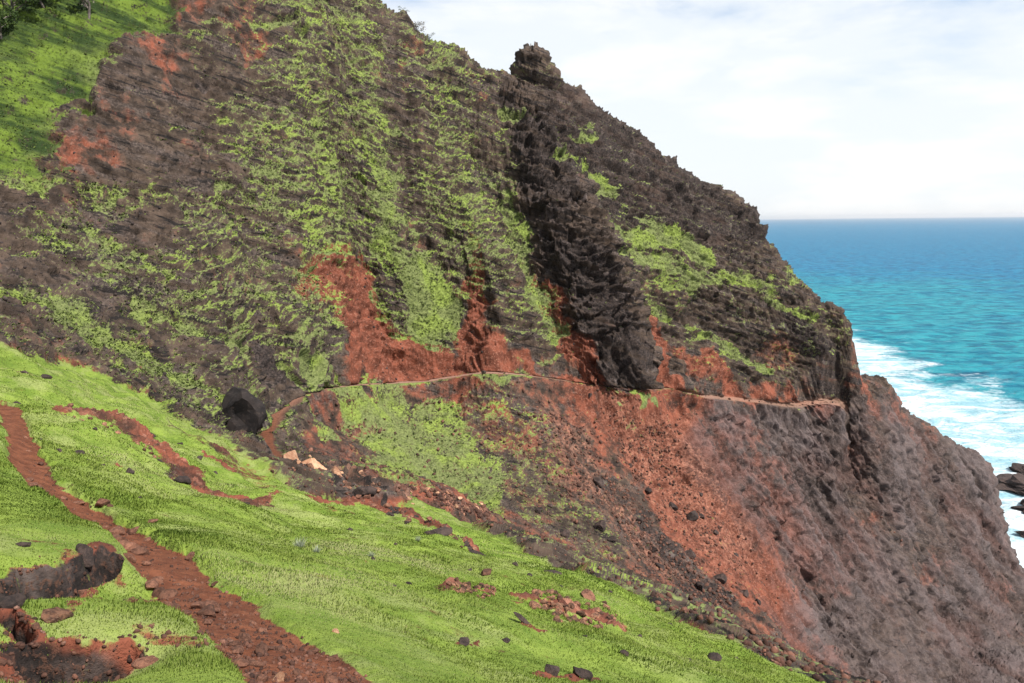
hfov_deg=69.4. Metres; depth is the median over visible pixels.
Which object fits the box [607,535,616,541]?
fallen block
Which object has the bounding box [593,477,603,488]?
fallen block
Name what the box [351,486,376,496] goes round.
rock slab
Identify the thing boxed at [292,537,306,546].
weed tuft
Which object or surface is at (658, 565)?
fallen block
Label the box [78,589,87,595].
rock chip
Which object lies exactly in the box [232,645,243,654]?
path stone
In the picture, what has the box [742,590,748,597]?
fallen block
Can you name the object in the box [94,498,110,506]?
path stone
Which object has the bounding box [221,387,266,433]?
boulder
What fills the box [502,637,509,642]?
turf stone
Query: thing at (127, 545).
path stone
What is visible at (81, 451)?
turf stone
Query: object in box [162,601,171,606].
path stone
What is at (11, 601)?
rock
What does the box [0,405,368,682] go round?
dirt trail
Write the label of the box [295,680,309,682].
path stone
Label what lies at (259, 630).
path stone
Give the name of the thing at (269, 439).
ledge trail
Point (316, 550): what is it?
weed tuft
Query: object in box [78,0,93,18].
tree
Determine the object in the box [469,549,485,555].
rock
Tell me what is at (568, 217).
basalt buttress
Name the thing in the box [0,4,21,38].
tree
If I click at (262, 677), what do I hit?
path stone
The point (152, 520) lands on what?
path stone
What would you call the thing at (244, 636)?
path stone
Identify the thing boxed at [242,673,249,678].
path stone
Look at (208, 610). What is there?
path stone
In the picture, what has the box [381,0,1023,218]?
sky
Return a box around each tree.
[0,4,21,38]
[2,0,47,20]
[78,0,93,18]
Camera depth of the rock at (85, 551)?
8.31 m
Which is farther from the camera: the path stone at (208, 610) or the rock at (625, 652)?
the rock at (625, 652)
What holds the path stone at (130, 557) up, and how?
on the dirt trail at (13, 427)
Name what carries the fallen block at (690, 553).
on the scree slope at (565, 396)
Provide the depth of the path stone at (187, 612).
6.19 m
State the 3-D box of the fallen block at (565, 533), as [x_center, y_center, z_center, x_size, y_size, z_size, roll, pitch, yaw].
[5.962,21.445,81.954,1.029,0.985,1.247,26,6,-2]
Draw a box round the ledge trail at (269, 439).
[258,371,848,456]
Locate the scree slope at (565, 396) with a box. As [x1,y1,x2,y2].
[302,333,891,645]
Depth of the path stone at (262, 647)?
5.56 m
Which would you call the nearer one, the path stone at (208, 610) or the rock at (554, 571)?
the path stone at (208, 610)
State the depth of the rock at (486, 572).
14.77 m
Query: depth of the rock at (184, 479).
20.75 m
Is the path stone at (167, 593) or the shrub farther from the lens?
the shrub
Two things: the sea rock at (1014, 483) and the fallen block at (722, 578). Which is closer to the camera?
the fallen block at (722, 578)
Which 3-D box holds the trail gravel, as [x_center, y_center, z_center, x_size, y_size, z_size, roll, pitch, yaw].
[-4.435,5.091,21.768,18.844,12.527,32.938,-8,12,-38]
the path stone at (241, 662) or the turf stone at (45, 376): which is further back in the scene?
the turf stone at (45, 376)
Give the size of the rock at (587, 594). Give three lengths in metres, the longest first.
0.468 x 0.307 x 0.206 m
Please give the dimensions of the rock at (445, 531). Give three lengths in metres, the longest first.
1.119 x 0.403 x 0.295 m
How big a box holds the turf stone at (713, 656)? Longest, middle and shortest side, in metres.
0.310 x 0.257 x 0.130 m
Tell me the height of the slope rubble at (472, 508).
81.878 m
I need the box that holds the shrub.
[413,20,425,31]
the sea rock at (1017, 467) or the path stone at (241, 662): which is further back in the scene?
the sea rock at (1017, 467)
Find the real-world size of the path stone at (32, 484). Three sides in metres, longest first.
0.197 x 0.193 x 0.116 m
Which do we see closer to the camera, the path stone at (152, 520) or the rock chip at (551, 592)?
the path stone at (152, 520)
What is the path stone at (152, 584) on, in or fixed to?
on the dirt trail at (13, 427)
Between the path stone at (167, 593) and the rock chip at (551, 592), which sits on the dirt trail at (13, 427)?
the path stone at (167, 593)
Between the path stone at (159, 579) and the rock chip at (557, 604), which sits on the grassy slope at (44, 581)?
the rock chip at (557, 604)
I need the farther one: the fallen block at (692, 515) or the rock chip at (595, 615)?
the fallen block at (692, 515)
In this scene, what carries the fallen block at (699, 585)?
on the scree slope at (565, 396)
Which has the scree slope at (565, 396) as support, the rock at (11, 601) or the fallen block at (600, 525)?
the fallen block at (600, 525)
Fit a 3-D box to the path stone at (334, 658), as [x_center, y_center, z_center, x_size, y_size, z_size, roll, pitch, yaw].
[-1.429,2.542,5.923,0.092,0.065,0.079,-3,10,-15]
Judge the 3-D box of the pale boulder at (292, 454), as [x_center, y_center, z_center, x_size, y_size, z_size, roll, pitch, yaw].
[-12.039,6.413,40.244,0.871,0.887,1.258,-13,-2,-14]
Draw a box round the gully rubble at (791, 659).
[5,317,880,682]
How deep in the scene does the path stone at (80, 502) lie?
13.90 m
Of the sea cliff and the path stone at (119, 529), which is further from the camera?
the sea cliff
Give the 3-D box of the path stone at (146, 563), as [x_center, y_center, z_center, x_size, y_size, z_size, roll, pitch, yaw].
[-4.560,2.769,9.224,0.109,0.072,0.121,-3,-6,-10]
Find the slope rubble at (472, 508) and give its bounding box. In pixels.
[307,362,945,640]
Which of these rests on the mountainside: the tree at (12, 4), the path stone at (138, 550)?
the tree at (12, 4)
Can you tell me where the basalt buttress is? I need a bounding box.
[499,75,663,396]
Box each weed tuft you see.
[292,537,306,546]
[312,544,321,552]
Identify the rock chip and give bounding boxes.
[31,622,39,630]
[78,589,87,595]
[545,589,554,594]
[555,602,562,608]
[555,608,562,614]
[576,611,586,616]
[590,612,598,617]
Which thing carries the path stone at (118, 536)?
on the dirt trail at (13, 427)
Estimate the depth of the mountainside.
109.82 m
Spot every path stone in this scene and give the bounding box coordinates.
[27,482,37,486]
[72,501,84,504]
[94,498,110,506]
[109,525,125,535]
[113,534,124,539]
[118,540,139,551]
[123,553,135,562]
[126,526,138,534]
[130,546,149,554]
[141,561,150,565]
[144,579,158,590]
[147,519,157,522]
[151,587,164,596]
[152,576,163,582]
[159,589,177,599]
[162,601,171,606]
[171,603,180,608]
[182,610,191,615]
[185,551,194,560]
[190,601,205,608]
[196,604,215,617]
[202,619,212,623]
[204,600,220,608]
[215,645,224,652]
[228,640,243,646]
[231,657,248,667]
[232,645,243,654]
[238,632,251,640]
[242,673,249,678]
[247,660,263,666]
[255,642,267,654]
[256,627,266,632]
[256,673,267,682]
[275,646,286,652]
[293,668,300,675]
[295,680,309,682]
[310,648,318,653]
[323,673,337,682]
[328,654,339,661]
[348,676,357,682]
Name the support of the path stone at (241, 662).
on the dirt trail at (13, 427)
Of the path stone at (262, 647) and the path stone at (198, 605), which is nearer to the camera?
the path stone at (262, 647)
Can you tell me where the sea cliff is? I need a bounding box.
[677,379,1023,682]
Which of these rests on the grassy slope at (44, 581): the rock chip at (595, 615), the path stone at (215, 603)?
the rock chip at (595, 615)
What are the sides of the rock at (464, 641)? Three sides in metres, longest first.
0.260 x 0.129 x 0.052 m
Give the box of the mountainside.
[0,0,873,682]
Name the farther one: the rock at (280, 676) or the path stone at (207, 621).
the path stone at (207, 621)
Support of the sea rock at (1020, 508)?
in the sea
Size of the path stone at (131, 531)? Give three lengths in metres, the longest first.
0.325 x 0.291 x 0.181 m
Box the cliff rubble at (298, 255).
[0,5,978,665]
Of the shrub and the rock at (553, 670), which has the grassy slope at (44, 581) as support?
the rock at (553, 670)
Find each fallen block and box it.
[561,529,569,537]
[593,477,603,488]
[593,520,606,532]
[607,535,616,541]
[645,488,651,493]
[655,562,664,570]
[668,501,677,510]
[685,550,695,558]
[686,510,698,520]
[696,581,704,590]
[714,573,726,583]
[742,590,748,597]
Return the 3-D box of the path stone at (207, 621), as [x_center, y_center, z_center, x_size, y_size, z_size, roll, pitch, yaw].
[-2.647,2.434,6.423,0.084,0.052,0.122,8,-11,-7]
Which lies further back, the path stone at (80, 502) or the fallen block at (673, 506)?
the fallen block at (673, 506)
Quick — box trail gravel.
[0,405,623,682]
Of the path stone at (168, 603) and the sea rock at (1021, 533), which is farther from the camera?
the sea rock at (1021, 533)
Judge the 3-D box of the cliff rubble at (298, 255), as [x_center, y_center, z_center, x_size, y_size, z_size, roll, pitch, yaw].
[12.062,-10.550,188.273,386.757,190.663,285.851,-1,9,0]
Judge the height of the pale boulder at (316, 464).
1.011 m
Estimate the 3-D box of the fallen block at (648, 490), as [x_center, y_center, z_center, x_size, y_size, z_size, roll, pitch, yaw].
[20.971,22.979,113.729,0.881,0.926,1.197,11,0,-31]
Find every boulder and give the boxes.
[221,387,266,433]
[282,450,298,459]
[302,458,326,469]
[330,466,342,476]
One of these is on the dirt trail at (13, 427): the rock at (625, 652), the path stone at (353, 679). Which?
the path stone at (353, 679)
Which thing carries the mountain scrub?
on the mountainside
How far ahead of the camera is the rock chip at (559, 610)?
13.23 m
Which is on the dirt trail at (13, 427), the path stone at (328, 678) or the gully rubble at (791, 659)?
the path stone at (328, 678)
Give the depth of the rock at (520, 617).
10.34 m
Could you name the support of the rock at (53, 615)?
on the grassy slope at (44, 581)
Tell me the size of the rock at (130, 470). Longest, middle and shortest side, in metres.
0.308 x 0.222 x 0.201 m
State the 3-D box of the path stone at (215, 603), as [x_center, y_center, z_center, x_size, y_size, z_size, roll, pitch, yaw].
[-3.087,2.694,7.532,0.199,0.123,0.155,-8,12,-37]
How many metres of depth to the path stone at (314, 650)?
6.15 m
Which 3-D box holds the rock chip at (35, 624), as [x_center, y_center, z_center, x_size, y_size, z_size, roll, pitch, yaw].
[-3.275,1.961,5.088,0.076,0.044,0.049,25,-17,43]
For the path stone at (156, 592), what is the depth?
8.17 m
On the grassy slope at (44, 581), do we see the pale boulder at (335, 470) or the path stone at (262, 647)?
the pale boulder at (335, 470)
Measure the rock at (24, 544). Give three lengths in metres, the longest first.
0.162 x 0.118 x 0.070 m
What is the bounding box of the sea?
[760,217,1023,567]
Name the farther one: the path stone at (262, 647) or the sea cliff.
the sea cliff
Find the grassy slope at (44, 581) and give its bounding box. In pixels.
[0,343,826,682]
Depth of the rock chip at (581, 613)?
13.58 m
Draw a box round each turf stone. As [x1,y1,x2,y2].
[41,374,52,378]
[74,450,84,454]
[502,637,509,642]
[708,652,721,660]
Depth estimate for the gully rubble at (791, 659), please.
18.88 m
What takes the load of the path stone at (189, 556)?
on the dirt trail at (13, 427)
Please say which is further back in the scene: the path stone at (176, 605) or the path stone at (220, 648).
the path stone at (176, 605)
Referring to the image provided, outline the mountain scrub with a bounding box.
[0,0,865,627]
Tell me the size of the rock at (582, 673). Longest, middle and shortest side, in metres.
0.251 x 0.210 x 0.148 m
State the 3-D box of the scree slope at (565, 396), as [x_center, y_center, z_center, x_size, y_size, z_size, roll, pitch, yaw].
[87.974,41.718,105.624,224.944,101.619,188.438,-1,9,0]
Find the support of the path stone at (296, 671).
on the dirt trail at (13, 427)
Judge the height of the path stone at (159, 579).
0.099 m
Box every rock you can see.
[0,593,25,608]
[16,542,30,546]
[41,607,73,622]
[76,543,93,567]
[126,468,134,473]
[131,655,158,668]
[173,476,191,484]
[272,671,284,681]
[424,527,452,535]
[459,637,469,645]
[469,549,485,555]
[481,568,491,575]
[513,612,528,623]
[544,570,561,574]
[544,664,559,676]
[573,666,592,679]
[581,589,595,600]
[620,649,628,656]
[995,473,1023,495]
[1009,463,1023,474]
[1011,499,1023,513]
[1014,530,1023,537]
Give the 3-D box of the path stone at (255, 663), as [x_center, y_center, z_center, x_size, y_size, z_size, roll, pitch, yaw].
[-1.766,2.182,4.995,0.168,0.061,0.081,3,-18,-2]
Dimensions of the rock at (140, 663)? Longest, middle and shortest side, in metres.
0.201 x 0.158 x 0.070 m
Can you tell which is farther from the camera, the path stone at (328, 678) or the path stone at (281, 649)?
the path stone at (281, 649)
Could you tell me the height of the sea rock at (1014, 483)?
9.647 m
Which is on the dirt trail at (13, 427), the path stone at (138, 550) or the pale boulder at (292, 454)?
the path stone at (138, 550)
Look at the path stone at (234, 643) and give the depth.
5.65 m

